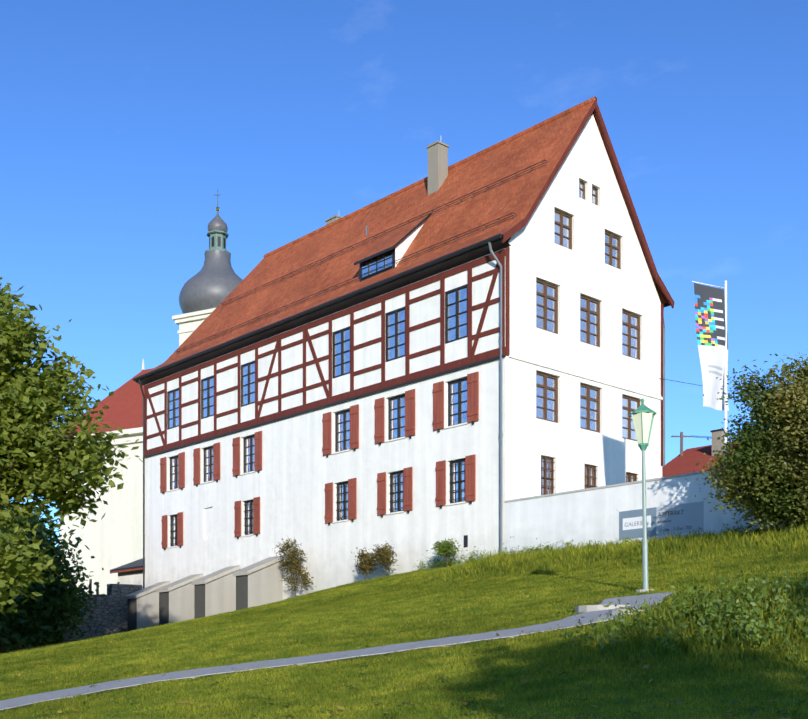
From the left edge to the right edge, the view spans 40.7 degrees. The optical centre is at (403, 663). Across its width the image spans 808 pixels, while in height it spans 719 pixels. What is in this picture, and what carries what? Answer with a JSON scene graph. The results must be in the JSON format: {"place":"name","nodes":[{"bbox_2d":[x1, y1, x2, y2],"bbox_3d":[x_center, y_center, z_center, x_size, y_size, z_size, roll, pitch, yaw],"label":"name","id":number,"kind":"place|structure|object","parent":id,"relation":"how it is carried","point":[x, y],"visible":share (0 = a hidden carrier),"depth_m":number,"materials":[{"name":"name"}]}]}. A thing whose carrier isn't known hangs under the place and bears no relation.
{"place":"outdoors","nodes":[
{"label":"outdoors","id":0,"kind":"place"},
{"bbox_2d":[144,113,663,599],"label":"building walls","id":1,"kind":"structure","parent":0,"point":[332,441],"depth_m":44.04,"materials":[{"name":"white paint"}]},
{"bbox_2d":[0,521,807,718],"bbox_3d":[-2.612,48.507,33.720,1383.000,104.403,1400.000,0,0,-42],"label":"terrain","id":2,"kind":"structure","parent":0,"point":[606,710],"depth_m":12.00,"materials":[{"name":"green plant"}]},
{"bbox_2d":[0,495,119,653],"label":"dark bushes","id":3,"kind":"object","parent":2,"relation":"on","point":[48,612],"depth_m":49.54,"materials":[{"name":"green plant"}]},
{"bbox_2d":[0,277,142,615],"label":"walnut tree","id":4,"kind":"object","parent":2,"relation":"on","point":[31,424],"depth_m":27.96,"materials":[{"name":"green plant"}]},
{"bbox_2d":[110,558,142,588],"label":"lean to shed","id":5,"kind":"object","parent":2,"relation":"on","point":[130,573],"visible":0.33,"depth_m":61.14,"materials":[{"name":"white paint"}]},
{"bbox_2d":[2,556,283,652],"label":"buttresses and stone wall","id":6,"kind":"structure","parent":2,"relation":"on","point":[125,608],"depth_m":53.62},
{"bbox_2d":[59,189,242,594],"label":"church","id":7,"kind":"structure","parent":2,"relation":"on","point":[112,538],"depth_m":83.22,"materials":[{"name":"beige paint"}]},
{"bbox_2d":[275,536,315,596],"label":"facade shrub leaves","id":8,"kind":"object","parent":2,"relation":"on","point":[289,549],"depth_m":47.49,"materials":[{"name":"green plant"}]},
{"bbox_2d":[0,592,676,711],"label":"footpath","id":9,"kind":"structure","parent":2,"relation":"on","point":[566,622],"depth_m":17.44,"materials":[{"name":"concrete"}]},
{"bbox_2d":[351,547,377,579],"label":"facade shrub leaves","id":10,"kind":"object","parent":2,"relation":"on","point":[367,565],"depth_m":43.88,"materials":[{"name":"green plant"}]},
{"bbox_2d":[366,541,397,575],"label":"facade shrub leaves","id":11,"kind":"object","parent":2,"relation":"on","point":[383,553],"depth_m":42.85,"materials":[{"name":"green plant"}]},
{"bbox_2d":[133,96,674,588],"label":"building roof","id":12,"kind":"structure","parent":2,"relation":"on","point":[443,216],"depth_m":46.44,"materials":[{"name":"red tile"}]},
{"bbox_2d":[2,555,807,718],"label":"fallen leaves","id":13,"kind":"object","parent":2,"relation":"on","point":[465,703],"visible":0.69,"depth_m":12.75,"materials":[{"name":"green plant"}]},
{"bbox_2d":[426,538,463,565],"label":"facade shrub leaves","id":14,"kind":"object","parent":2,"relation":"on","point":[441,550],"depth_m":40.53,"materials":[{"name":"green plant"}]},
{"bbox_2d":[575,605,644,614],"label":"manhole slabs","id":15,"kind":"structure","parent":2,"relation":"on","point":[583,608],"depth_m":19.21,"materials":[{"name":"concrete"}]},
{"bbox_2d":[415,521,807,657],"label":"weed leaves","id":16,"kind":"object","parent":2,"relation":"on","point":[710,610],"visible":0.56,"depth_m":12.39,"materials":[{"name":"green plant"}]},
{"bbox_2d":[629,398,656,592],"bbox_3d":[4.916,-3.317,22.367,0.550,4.278,0.552,0,0,-42],"label":"street lamp","id":17,"kind":"object","parent":2,"relation":"on","point":[642,415],"visible":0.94,"depth_m":22.26,"materials":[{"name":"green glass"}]},
{"bbox_2d":[505,468,801,553],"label":"garden wall","id":18,"kind":"structure","parent":2,"relation":"on","point":[581,516],"depth_m":36.34,"materials":[{"name":"paint"}]},
{"bbox_2d":[616,501,703,540],"bbox_3d":[8.113,-4.515,34.538,0.020,1.126,3.405,0,0,-42],"label":"sign","id":19,"kind":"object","parent":18,"relation":"attached to","point":[692,515],"depth_m":34.44,"materials":[{"name":"plastic"}]},
{"bbox_2d":[625,521,642,526],"bbox_3d":[7.442,-4.523,35.255,0.002,0.140,0.734,0,0,-42],"label":"sign lettering","id":20,"kind":"object","parent":19,"relation":"attached to","point":[635,523],"visible":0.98,"depth_m":35.18,"materials":[{"name":"plastic"}]},
{"bbox_2d":[658,510,682,516],"bbox_3d":[8.381,-4.723,34.226,0.002,0.140,0.961,0,0,-42],"label":"sign lettering","id":21,"kind":"object","parent":19,"relation":"attached to","point":[668,513],"visible":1,"depth_m":34.29,"materials":[{"name":"grey"}]},
{"bbox_2d":[662,429,741,476],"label":"neighbour house","id":22,"kind":"structure","parent":2,"relation":"on","point":[685,463],"depth_m":58.98,"materials":[{"name":"tile"}]},
{"bbox_2d":[671,432,691,455],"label":"utility pole","id":23,"kind":"object","parent":22,"relation":"on","point":[681,436],"visible":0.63,"depth_m":61.16,"materials":[{"name":"brown wood"}]},
{"bbox_2d":[659,378,737,437],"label":"overhead wires","id":24,"kind":"object","parent":22,"relation":"on","point":[699,385],"visible":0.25,"depth_m":47.26,"materials":[{"name":"grey metal"}]},
{"bbox_2d":[692,280,726,465],"bbox_3d":[9.387,-7.550,33.418,1.413,8.610,0.110,0,0,-29],"label":"flag pole","id":25,"kind":"object","parent":2,"relation":"on","point":[725,368],"visible":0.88,"depth_m":33.69,"materials":[{"name":"white metal"}]},
{"bbox_2d":[694,283,728,410],"bbox_3d":[9.475,-9.735,33.539,1.524,3.700,0.265,0,0,-32],"label":"banner flag","id":26,"kind":"object","parent":25,"relation":"attached to","point":[710,319],"visible":0.96,"depth_m":33.44,"materials":[{"name":"white fabric"}]},
{"bbox_2d":[692,352,807,533],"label":"shrub","id":27,"kind":"object","parent":2,"relation":"on","point":[771,459],"depth_m":28.51,"materials":[{"name":"green plant"}]},
{"bbox_2d":[0,0,807,546],"label":"sky","id":28,"kind":"structure","parent":0,"point":[123,122],"materials":[{"name":"blue"}]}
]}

